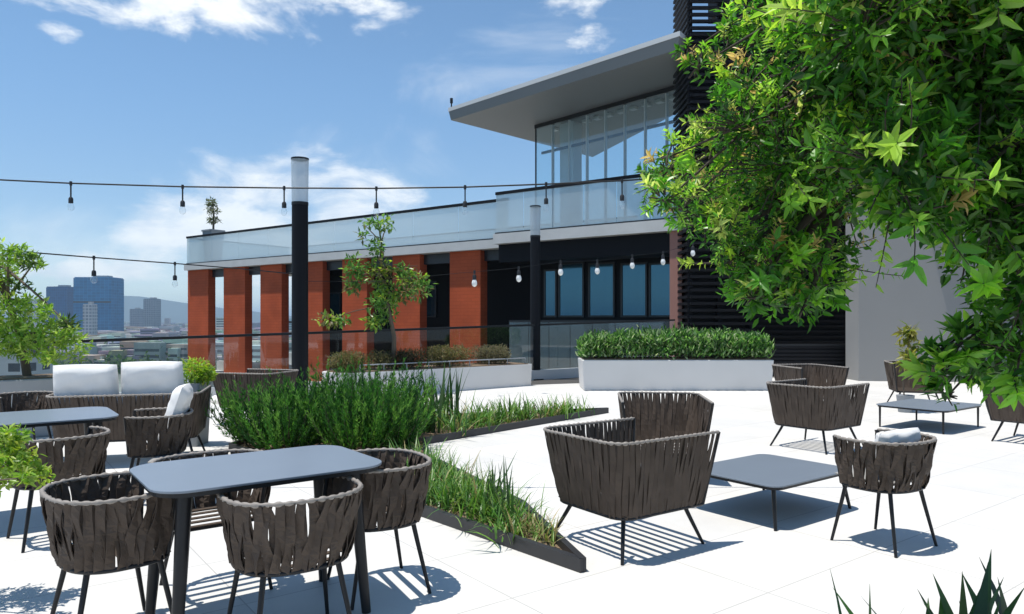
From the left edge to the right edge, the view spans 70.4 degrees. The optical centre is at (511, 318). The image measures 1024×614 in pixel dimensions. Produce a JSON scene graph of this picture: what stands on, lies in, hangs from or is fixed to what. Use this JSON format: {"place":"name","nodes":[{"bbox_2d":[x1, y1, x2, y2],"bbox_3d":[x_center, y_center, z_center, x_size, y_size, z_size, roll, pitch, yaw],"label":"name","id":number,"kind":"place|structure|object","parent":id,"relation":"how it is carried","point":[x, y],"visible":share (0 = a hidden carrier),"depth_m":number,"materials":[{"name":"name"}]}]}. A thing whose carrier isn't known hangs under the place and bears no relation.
{"place":"outdoors","nodes":[
{"label":"outdoors","id":0,"kind":"place"},
{"bbox_2d":[0,327,52,375],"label":"tower block","id":1,"kind":"structure","parent":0,"point":[10,367],"depth_m":120.00,"materials":[{"name":"concrete"}]},
{"bbox_2d":[0,296,291,323],"bbox_3d":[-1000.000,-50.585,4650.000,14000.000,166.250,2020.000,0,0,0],"label":"hills","id":2,"kind":"structure","parent":0,"point":[175,312],"depth_m":4097.09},
{"bbox_2d":[3,317,291,369],"bbox_3d":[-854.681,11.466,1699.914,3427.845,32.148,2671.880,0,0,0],"label":"city blocks","id":3,"kind":"structure","parent":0,"point":[137,350],"depth_m":396.48,"materials":[{"name":"concrete"}]},
{"bbox_2d":[118,372,188,391],"bbox_3d":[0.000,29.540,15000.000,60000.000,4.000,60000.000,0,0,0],"label":"ground","id":4,"kind":"structure","parent":0,"point":[119,377],"depth_m":324.53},
{"bbox_2d":[46,285,72,325],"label":"tower block","id":5,"kind":"structure","parent":4,"relation":"on","point":[61,298],"depth_m":980.00,"materials":[{"name":"glass"}]},
{"bbox_2d":[83,302,97,334],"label":"tower block","id":6,"kind":"structure","parent":4,"relation":"on","point":[90,318],"depth_m":700.00,"materials":[{"name":"concrete"}]},
{"bbox_2d":[73,276,123,331],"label":"tower block","id":7,"kind":"structure","parent":4,"relation":"on","point":[105,294],"depth_m":900.00,"materials":[{"name":"blue glass"}]},
{"bbox_2d":[130,308,142,326],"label":"tower block","id":8,"kind":"structure","parent":4,"relation":"on","point":[136,317],"depth_m":1380.00,"materials":[{"name":"concrete"}]},
{"bbox_2d":[143,297,160,327],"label":"tower block","id":9,"kind":"structure","parent":4,"relation":"on","point":[151,311],"depth_m":1300.00,"materials":[{"name":"concrete"}]},
{"bbox_2d":[54,342,259,373],"bbox_3d":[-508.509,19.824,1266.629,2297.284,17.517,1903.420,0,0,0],"label":"street trees","id":10,"kind":"object","parent":4,"relation":"on","point":[117,362],"visible":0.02,"depth_m":352.62,"materials":[{"name":"green plant"}]},
{"bbox_2d":[184,171,685,386],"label":"terrace building","id":11,"kind":"structure","parent":4,"relation":"on","point":[617,288],"depth_m":30.63,"materials":[{"name":"brick"}]},
{"bbox_2d":[201,229,224,261],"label":"tall pot","id":12,"kind":"object","parent":11,"relation":"on","point":[213,248],"visible":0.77,"depth_m":40.32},
{"bbox_2d":[204,196,222,228],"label":"pot plant","id":13,"kind":"object","parent":12,"relation":"in","point":[213,218],"visible":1,"depth_m":40.57,"materials":[{"name":"green plant"}]},
{"bbox_2d":[330,292,341,325],"bbox_3d":[-9.169,-0.506,37.394,1.055,1.716,0.080,0,0,36],"label":"window","id":14,"kind":"structure","parent":11,"relation":"in","point":[335,297],"depth_m":37.28,"materials":[{"name":"blue"}]},
{"bbox_2d":[427,281,436,316],"bbox_3d":[-3.758,-0.907,33.490,0.740,1.656,0.080,0,0,36],"label":"window","id":15,"kind":"structure","parent":11,"relation":"in","point":[431,301],"depth_m":33.41,"materials":[{"name":"blue"}]},
{"bbox_2d":[544,269,557,316],"bbox_3d":[1.511,-1.005,28.454,0.597,1.876,0.080,0,0,36],"label":"window","id":16,"kind":"structure","parent":11,"relation":"in","point":[550,275],"depth_m":28.41,"materials":[{"name":"blue"}]},
{"bbox_2d":[448,31,686,228],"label":"roof pavilion","id":17,"kind":"structure","parent":11,"relation":"on","point":[591,108],"depth_m":27.28,"materials":[{"name":"grey metal"}]},
{"bbox_2d":[558,262,584,316],"bbox_3d":[2.281,-1.117,27.899,1.147,2.102,0.080,0,0,36],"label":"window","id":18,"kind":"structure","parent":11,"relation":"in","point":[571,285],"depth_m":27.86,"materials":[{"name":"blue"}]},
{"bbox_2d":[588,262,615,316],"bbox_3d":[3.351,-1.086,27.127,1.120,2.044,0.080,0,0,36],"label":"window","id":19,"kind":"structure","parent":11,"relation":"in","point":[601,286],"depth_m":27.09,"materials":[{"name":"blue"}]},
{"bbox_2d":[620,262,647,316],"bbox_3d":[4.433,-1.054,26.346,1.057,1.985,0.080,0,0,36],"label":"window","id":20,"kind":"structure","parent":11,"relation":"in","point":[633,282],"depth_m":26.32,"materials":[{"name":"blue"}]},
{"bbox_2d":[649,262,669,316],"bbox_3d":[5.298,-1.030,25.722,0.943,1.938,0.080,0,0,36],"label":"window","id":21,"kind":"structure","parent":11,"relation":"in","point":[659,274],"depth_m":25.75,"materials":[{"name":"blue"}]},
{"bbox_2d":[673,0,754,356],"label":"louvre tower","id":22,"kind":"structure","parent":4,"relation":"on","point":[705,305],"depth_m":21.74,"materials":[{"name":"metal"}]},
{"bbox_2d":[727,0,845,343],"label":"louvre wing","id":23,"kind":"structure","parent":22,"relation":"attached to","point":[829,330],"depth_m":22.40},
{"bbox_2d":[0,0,715,315],"label":"sky","id":24,"kind":"structure","parent":0,"point":[139,92],"materials":[{"name":"blue"}]},
{"bbox_2d":[0,168,809,215],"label":"string light","id":25,"kind":"object","parent":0,"point":[182,202],"visible":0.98,"depth_m":6.50,"materials":[{"name":"black metal"}]},
{"bbox_2d":[0,377,1023,613],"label":"terrace floor","id":26,"kind":"structure","parent":0,"point":[745,558],"depth_m":4.89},
{"bbox_2d":[0,374,52,437],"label":"concrete planter","id":27,"kind":"object","parent":26,"relation":"on","point":[21,383],"visible":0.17,"depth_m":9.41,"materials":[{"name":"concrete"}]},
{"bbox_2d":[0,237,94,375],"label":"bright tree","id":28,"kind":"object","parent":27,"relation":"on","point":[23,342],"visible":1,"depth_m":9.32,"materials":[{"name":"green plant"}]},
{"bbox_2d":[0,391,53,439],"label":"dining chair","id":29,"kind":"object","parent":26,"relation":"on","point":[23,401],"visible":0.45,"depth_m":7.98,"materials":[{"name":"wicker"}]},
{"bbox_2d":[0,423,55,496],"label":"foreground shrub","id":30,"kind":"object","parent":26,"relation":"on","point":[27,474],"visible":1,"depth_m":3.94,"materials":[{"name":"green plant"}]},
{"bbox_2d":[1,426,109,552],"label":"dining chair","id":31,"kind":"object","parent":26,"relation":"on","point":[86,455],"visible":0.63,"depth_m":4.94,"materials":[{"name":"brown wicker"}]},
{"bbox_2d":[0,407,118,488],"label":"dining table","id":32,"kind":"object","parent":26,"relation":"on","point":[92,416],"visible":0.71,"depth_m":5.61,"materials":[{"name":"metal"}]},
{"bbox_2d":[39,470,175,613],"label":"dining chair","id":33,"kind":"object","parent":26,"relation":"on","point":[97,527],"visible":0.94,"depth_m":3.30,"materials":[{"name":"brown wicker"}]},
{"bbox_2d":[45,385,210,451],"bbox_3d":[-4.140,1.161,7.931,1.485,0.768,0.926,0,0,-16],"label":"lounge sofa","id":34,"kind":"object","parent":26,"relation":"on","point":[199,403],"visible":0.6,"depth_m":7.53,"materials":[{"name":"brown wicker"}]},
{"bbox_2d":[53,364,118,406],"bbox_3d":[-4.438,0.740,7.566,0.610,0.550,0.217,0,10,-16],"label":"cushion","id":35,"kind":"object","parent":34,"relation":"on","point":[84,379],"visible":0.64,"depth_m":7.47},
{"bbox_2d":[121,361,183,404],"bbox_3d":[-3.831,0.725,7.736,0.610,0.560,0.219,0,9,-16],"label":"cushion","id":36,"kind":"object","parent":34,"relation":"on","point":[149,377],"visible":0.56,"depth_m":7.64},
{"bbox_2d":[123,407,193,478],"bbox_3d":[-3.034,1.169,6.259,0.524,0.746,0.658,0,0,-20],"label":"dining chair","id":37,"kind":"object","parent":26,"relation":"on","point":[145,428],"visible":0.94,"depth_m":6.00,"materials":[{"name":"wicker"}]},
{"bbox_2d":[158,383,192,440],"bbox_3d":[-2.930,0.820,6.330,0.160,0.520,0.500,19,-5,-16],"label":"cushion","id":38,"kind":"object","parent":37,"relation":"on","point":[180,399],"visible":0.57,"depth_m":6.14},
{"bbox_2d":[184,381,211,446],"bbox_3d":[-3.958,1.160,8.900,0.400,0.760,0.400,0,0,0],"label":"square pot","id":39,"kind":"object","parent":26,"relation":"on","point":[203,435],"visible":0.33,"depth_m":8.86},
{"bbox_2d":[180,356,217,386],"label":"shrub","id":40,"kind":"object","parent":39,"relation":"in","point":[205,373],"visible":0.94,"depth_m":8.82,"materials":[{"name":"green plant"}]},
{"bbox_2d":[150,448,272,589],"bbox_3d":[-1.726,1.169,4.182,0.658,0.746,0.524,0,0,-37],"label":"dining chair","id":41,"kind":"object","parent":26,"relation":"on","point":[205,503],"visible":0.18,"depth_m":4.31,"materials":[{"name":"wicker"}]},
{"bbox_2d":[129,445,381,613],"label":"dining table","id":42,"kind":"object","parent":26,"relation":"on","point":[183,482],"visible":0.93,"depth_m":3.64,"materials":[{"name":"metal"}]},
{"bbox_2d":[213,368,298,423],"bbox_3d":[-3.751,1.153,10.700,0.967,0.784,0.845,0,0,16],"label":"lounge chair","id":43,"kind":"object","parent":26,"relation":"on","point":[253,374],"visible":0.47,"depth_m":10.36,"materials":[{"name":"brown wicker"}]},
{"bbox_2d":[216,476,362,613],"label":"dining chair","id":44,"kind":"object","parent":26,"relation":"on","point":[333,514],"visible":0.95,"depth_m":3.24,"materials":[{"name":"brown wicker"}]},
{"bbox_2d":[291,156,308,394],"bbox_3d":[-3.800,-0.670,13.000,0.483,4.420,0.483,0,0,0],"label":"lamp post","id":45,"kind":"object","parent":26,"relation":"on","point":[299,286],"visible":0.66,"depth_m":12.88,"materials":[{"name":"black metal"}]},
{"bbox_2d":[0,249,292,285],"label":"string light","id":46,"kind":"object","parent":45,"relation":"hanging from","point":[93,272],"visible":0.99,"depth_m":10.80,"materials":[{"name":"black plastic"}]},
{"bbox_2d":[305,241,715,286],"bbox_3d":[1.395,-1.369,15.614,11.498,1.465,0.256,0,0,-28],"label":"string light","id":47,"kind":"object","parent":45,"relation":"hanging from","point":[560,273],"visible":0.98,"depth_m":15.36,"materials":[{"name":"black plastic"}]},
{"bbox_2d":[35,319,674,396],"bbox_3d":[-3.030,0.773,15.565,19.550,1.533,0.160,0,0,-37],"label":"guard rail","id":48,"kind":"object","parent":26,"relation":"on","point":[546,374],"visible":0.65,"depth_m":16.40,"materials":[{"name":"black metal"}]},
{"bbox_2d":[327,447,431,609],"bbox_3d":[-0.746,1.169,4.182,0.524,0.746,0.658,0,0,-28],"label":"dining chair","id":49,"kind":"object","parent":26,"relation":"on","point":[394,491],"visible":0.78,"depth_m":3.95,"materials":[{"name":"wicker"}]},
{"bbox_2d":[241,413,568,549],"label":"planting bed soil","id":50,"kind":"structure","parent":26,"relation":"on","point":[425,434],"depth_m":8.43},
{"bbox_2d":[197,374,313,447],"bbox_3d":[-3.034,1.084,8.740,1.480,0.863,1.393,0,0,0],"label":"rosemary shrub","id":51,"kind":"object","parent":50,"relation":"on","point":[231,429],"visible":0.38,"depth_m":8.49,"materials":[{"name":"green plant"}]},
{"bbox_2d":[224,380,341,449],"bbox_3d":[-2.662,1.106,8.310,1.336,0.818,1.174,0,0,-33],"label":"rosemary shrub","id":52,"kind":"object","parent":50,"relation":"on","point":[293,436],"visible":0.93,"depth_m":8.11,"materials":[{"name":"green plant"}]},
{"bbox_2d":[251,354,395,441],"bbox_3d":[-2.424,0.985,9.125,1.631,1.059,1.565,0,0,37],"label":"rosemary shrub","id":53,"kind":"object","parent":50,"relation":"on","point":[318,376],"visible":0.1,"depth_m":9.12,"materials":[{"name":"green plant"}]},
{"bbox_2d":[281,371,393,444],"bbox_3d":[-2.069,1.074,8.680,1.416,0.882,1.541,0,0,0],"label":"rosemary shrub","id":54,"kind":"object","parent":50,"relation":"on","point":[320,389],"visible":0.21,"depth_m":8.39,"materials":[{"name":"green plant"}]},
{"bbox_2d":[294,376,425,449],"bbox_3d":[-1.723,1.070,8.272,1.496,0.892,1.448,0,0,0],"label":"rosemary shrub","id":55,"kind":"object","parent":50,"relation":"on","point":[336,437],"visible":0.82,"depth_m":8.07,"materials":[{"name":"green plant"}]},
{"bbox_2d":[305,354,438,408],"bbox_3d":[-1.807,0.970,9.329,1.620,1.091,1.668,0,0,-41],"label":"rosemary shrub","id":56,"kind":"object","parent":50,"relation":"on","point":[393,377],"visible":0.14,"depth_m":9.22,"materials":[{"name":"green plant"}]},
{"bbox_2d":[336,387,434,448],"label":"rosemary shrub","id":57,"kind":"object","parent":50,"relation":"on","point":[411,435],"visible":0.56,"depth_m":8.23,"materials":[{"name":"green plant"}]},
{"bbox_2d":[348,368,452,437],"bbox_3d":[-1.417,1.049,9.026,1.208,0.933,1.176,0,0,-42],"label":"rosemary shrub","id":58,"kind":"object","parent":50,"relation":"on","point":[410,390],"visible":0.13,"depth_m":8.91,"materials":[{"name":"green plant"}]},
{"bbox_2d":[410,367,445,432],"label":"strap leaf plant","id":59,"kind":"object","parent":50,"relation":"on","point":[431,428],"visible":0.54,"depth_m":9.56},
{"bbox_2d":[427,471,472,509],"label":"strap leaf plant","id":60,"kind":"object","parent":50,"relation":"on","point":[437,502],"visible":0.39,"depth_m":5.82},
{"bbox_2d":[437,361,468,420],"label":"strap leaf plant","id":61,"kind":"object","parent":50,"relation":"on","point":[457,393],"visible":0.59,"depth_m":10.39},
{"bbox_2d":[433,397,478,431],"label":"strap leaf plant","id":62,"kind":"object","parent":50,"relation":"on","point":[455,417],"visible":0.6,"depth_m":9.74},
{"bbox_2d":[425,472,490,512],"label":"strap leaf plant","id":63,"kind":"object","parent":50,"relation":"on","point":[461,494],"visible":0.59,"depth_m":5.70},
{"bbox_2d":[437,396,482,435],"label":"strap leaf plant","id":64,"kind":"object","parent":50,"relation":"on","point":[453,424],"visible":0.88,"depth_m":9.53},
{"bbox_2d":[434,450,490,493],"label":"strap leaf plant","id":65,"kind":"object","parent":50,"relation":"on","point":[459,471],"visible":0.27,"depth_m":6.29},
{"bbox_2d":[429,462,498,511],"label":"strap leaf plant","id":66,"kind":"object","parent":50,"relation":"on","point":[446,503],"visible":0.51,"depth_m":5.75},
{"bbox_2d":[431,469,497,517],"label":"strap leaf plant","id":67,"kind":"object","parent":50,"relation":"on","point":[452,503],"visible":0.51,"depth_m":5.64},
{"bbox_2d":[425,465,504,519],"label":"strap leaf plant","id":68,"kind":"object","parent":50,"relation":"on","point":[464,496],"visible":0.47,"depth_m":5.63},
{"bbox_2d":[455,471,503,526],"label":"strap leaf plant","id":69,"kind":"object","parent":50,"relation":"on","point":[474,507],"visible":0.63,"depth_m":5.42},
{"bbox_2d":[449,405,511,430],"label":"strap leaf plant","id":70,"kind":"object","parent":50,"relation":"on","point":[485,423],"visible":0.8,"depth_m":9.96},
{"bbox_2d":[457,456,512,507],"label":"strap leaf plant","id":71,"kind":"object","parent":50,"relation":"on","point":[504,487],"visible":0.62,"depth_m":5.61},
{"bbox_2d":[456,480,534,525],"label":"strap leaf plant","id":72,"kind":"object","parent":50,"relation":"on","point":[484,504],"visible":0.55,"depth_m":5.34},
{"bbox_2d":[477,398,513,425],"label":"strap leaf plant","id":73,"kind":"object","parent":50,"relation":"on","point":[499,413],"visible":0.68,"depth_m":10.33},
{"bbox_2d":[442,476,548,523],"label":"strap leaf plant","id":74,"kind":"object","parent":50,"relation":"on","point":[515,505],"visible":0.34,"depth_m":5.42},
{"bbox_2d":[466,471,533,520],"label":"strap leaf plant","id":75,"kind":"object","parent":50,"relation":"on","point":[487,501],"visible":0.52,"depth_m":5.47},
{"bbox_2d":[452,481,548,524],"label":"strap leaf plant","id":76,"kind":"object","parent":50,"relation":"on","point":[523,505],"visible":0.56,"depth_m":5.40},
{"bbox_2d":[487,452,518,500],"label":"strap leaf plant","id":77,"kind":"object","parent":50,"relation":"on","point":[493,479],"visible":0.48,"depth_m":5.76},
{"bbox_2d":[458,473,549,519],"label":"strap leaf plant","id":78,"kind":"object","parent":50,"relation":"on","point":[494,496],"visible":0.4,"depth_m":5.49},
{"bbox_2d":[465,495,551,534],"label":"strap leaf plant","id":79,"kind":"object","parent":50,"relation":"on","point":[516,519],"visible":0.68,"depth_m":5.13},
{"bbox_2d":[461,496,556,547],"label":"strap leaf plant","id":80,"kind":"object","parent":50,"relation":"on","point":[502,525],"visible":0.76,"depth_m":4.99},
{"bbox_2d":[486,458,540,521],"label":"strap leaf plant","id":81,"kind":"object","parent":50,"relation":"on","point":[512,501],"visible":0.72,"depth_m":5.21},
{"bbox_2d":[502,398,539,421],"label":"strap leaf plant","id":82,"kind":"object","parent":50,"relation":"on","point":[524,412],"visible":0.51,"depth_m":10.78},
{"bbox_2d":[487,494,563,538],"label":"strap leaf plant","id":83,"kind":"object","parent":50,"relation":"on","point":[512,527],"visible":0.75,"depth_m":5.03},
{"bbox_2d":[492,492,559,535],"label":"strap leaf plant","id":84,"kind":"object","parent":50,"relation":"on","point":[534,516],"visible":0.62,"depth_m":5.13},
{"bbox_2d":[511,510,566,545],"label":"strap leaf plant","id":85,"kind":"object","parent":50,"relation":"on","point":[552,535],"visible":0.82,"depth_m":4.87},
{"bbox_2d":[527,393,579,418],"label":"strap leaf plant","id":86,"kind":"object","parent":50,"relation":"on","point":[545,409],"visible":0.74,"depth_m":11.07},
{"bbox_2d":[228,407,608,572],"bbox_3d":[-1.129,1.496,8.478,4.345,0.088,7.616,0,0,9],"label":"bed edging","id":87,"kind":"object","parent":26,"relation":"on","point":[569,555],"visible":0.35,"depth_m":5.24,"materials":[{"name":"metal"}]},
{"bbox_2d":[322,358,531,397],"bbox_3d":[-1.741,1.214,15.607,4.868,0.652,0.950,0,0,-38],"label":"curved planter","id":88,"kind":"object","parent":26,"relation":"on","point":[479,376],"visible":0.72,"depth_m":15.74,"materials":[{"name":"concrete"}]},
{"bbox_2d":[325,348,393,371],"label":"planter shrub","id":89,"kind":"object","parent":88,"relation":"on","point":[337,358],"visible":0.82,"depth_m":14.31,"materials":[{"name":"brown plant"}]},
{"bbox_2d":[311,213,437,368],"bbox_3d":[-2.803,-0.562,14.903,2.572,3.206,1.344,0,0,0],"label":"planter tree","id":90,"kind":"object","parent":88,"relation":"in","point":[383,270],"visible":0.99,"depth_m":14.69,"materials":[{"name":"green plant"}]},
{"bbox_2d":[382,348,428,368],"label":"planter shrub","id":91,"kind":"object","parent":88,"relation":"in","point":[409,355],"visible":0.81,"depth_m":15.01,"materials":[{"name":"green plant"}]},
{"bbox_2d":[422,344,472,366],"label":"planter shrub","id":92,"kind":"object","parent":88,"relation":"on","point":[453,353],"visible":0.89,"depth_m":15.65,"materials":[{"name":"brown plant"}]},
{"bbox_2d":[468,343,511,363],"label":"planter shrub","id":93,"kind":"object","parent":88,"relation":"on","point":[491,352],"visible":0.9,"depth_m":16.46,"materials":[{"name":"green plant"}]},
{"bbox_2d":[531,377,578,384],"bbox_3d":[2.107,1.538,17.999,8.310,0.004,2.270,0,0,-37],"label":"gravel strip","id":94,"kind":"object","parent":26,"relation":"on","point":[558,381],"visible":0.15,"depth_m":17.81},
{"bbox_2d":[530,205,543,379],"bbox_3d":[0.590,-0.660,18.350,0.425,4.400,0.425,0,0,0],"label":"lamp post","id":95,"kind":"object","parent":94,"relation":"on","point":[535,302],"visible":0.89,"depth_m":18.25,"materials":[{"name":"black metal"}]},
{"bbox_2d":[543,417,720,564],"bbox_3d":[0.800,1.153,5.050,0.966,0.784,0.845,0,0,-35],"label":"lounge chair","id":96,"kind":"object","parent":26,"relation":"on","point":[616,471],"visible":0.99,"depth_m":4.76,"materials":[{"name":"brown wicker"}]},
{"bbox_2d":[617,391,713,453],"bbox_3d":[1.480,1.153,7.149,0.845,0.784,0.967,0,0,6],"label":"lounge chair","id":97,"kind":"object","parent":26,"relation":"on","point":[666,415],"visible":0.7,"depth_m":7.55,"materials":[{"name":"brown wicker"}]},
{"bbox_2d":[578,357,773,390],"bbox_3d":[3.560,1.200,16.051,4.118,0.680,0.999,0,0,0],"label":"box planter","id":98,"kind":"object","parent":26,"relation":"on","point":[676,374],"visible":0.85,"depth_m":15.57,"materials":[{"name":"concrete"}]},
{"bbox_2d":[574,322,776,359],"bbox_3d":[3.557,0.461,16.001,4.327,0.836,1.236,0,0,0],"label":"planter hedge","id":99,"kind":"object","parent":98,"relation":"on","point":[676,342],"visible":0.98,"depth_m":15.60,"materials":[{"name":"green plant"}]},
{"bbox_2d":[710,454,851,530],"bbox_3d":[2.090,1.379,5.900,1.100,0.328,0.860,0,0,-37],"label":"coffee table","id":100,"kind":"object","parent":26,"relation":"on","point":[773,473],"visible":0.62,"depth_m":5.74,"materials":[{"name":"metal"}]},
{"bbox_2d":[725,344,845,376],"bbox_3d":[7.300,1.097,19.090,3.500,0.885,0.240,0,0,0],"label":"louvre fence","id":101,"kind":"object","parent":26,"relation":"on","point":[830,354],"visible":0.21,"depth_m":18.98,"materials":[{"name":"black metal"}]},
{"bbox_2d":[772,363,848,399],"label":"lounge chair","id":102,"kind":"object","parent":26,"relation":"on","point":[818,375],"visible":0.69,"depth_m":11.99,"materials":[{"name":"brown wicker"}]},
{"bbox_2d":[766,378,869,454],"bbox_3d":[3.660,1.153,8.750,0.967,0.784,0.845,0,0,-37],"label":"lounge chair","id":103,"kind":"object","parent":26,"relation":"on","point":[797,404],"visible":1,"depth_m":8.46,"materials":[{"name":"brown wicker"}]},
{"bbox_2d":[633,0,1023,411],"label":"tree","id":104,"kind":"object","parent":26,"relation":"on","point":[873,79],"visible":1,"depth_m":2.46,"materials":[{"name":"green plant"}]},
{"bbox_2d":[830,428,937,557],"bbox_3d":[2.574,1.169,4.966,0.658,0.746,0.524,0,0,-31],"label":"dining chair","id":105,"kind":"object","parent":26,"relation":"on","point":[914,461],"visible":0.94,"depth_m":4.78,"materials":[{"name":"brown wicker"}]},
{"bbox_2d":[874,427,920,462],"bbox_3d":[2.610,0.875,4.920,0.460,0.260,0.118,0,8,-31],"label":"cushion","id":106,"kind":"object","parent":105,"relation":"on","point":[907,435],"visible":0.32,"depth_m":4.85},
{"bbox_2d":[891,320,923,412],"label":"potted plant","id":107,"kind":"object","parent":26,"relation":"on","point":[911,334],"visible":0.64,"depth_m":11.97,"materials":[{"name":"green plant"}]},
{"bbox_2d":[884,360,946,401],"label":"lounge chair","id":108,"kind":"object","parent":26,"relation":"on","point":[894,378],"visible":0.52,"depth_m":13.12,"materials":[{"name":"wicker"}]},
{"bbox_2d":[876,399,981,433],"bbox_3d":[5.950,1.377,10.350,1.240,0.325,0.960,0,0,-37],"label":"coffee table","id":109,"kind":"object","parent":26,"relation":"on","point":[942,407],"visible":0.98,"depth_m":10.20,"materials":[{"name":"metal"}]},
{"bbox_2d":[982,387,1023,440],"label":"lounge chair","id":110,"kind":"object","parent":26,"relation":"on","point":[1005,414],"visible":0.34,"depth_m":9.03,"materials":[{"name":"wicker"}]},
{"bbox_2d":[846,102,1023,381],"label":"grey wall","id":111,"kind":"structure","parent":0,"point":[875,316],"depth_m":17.91,"materials":[{"name":"paint"}]},
{"bbox_2d":[864,552,1023,613],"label":"strap leaf plant","id":112,"kind":"object","parent":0,"point":[985,601],"visible":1,"depth_m":2.23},
{"bbox_2d":[933,557,1006,613],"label":"strap leaf plant","id":113,"kind":"object","parent":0,"point":[1000,599],"visible":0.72,"depth_m":2.44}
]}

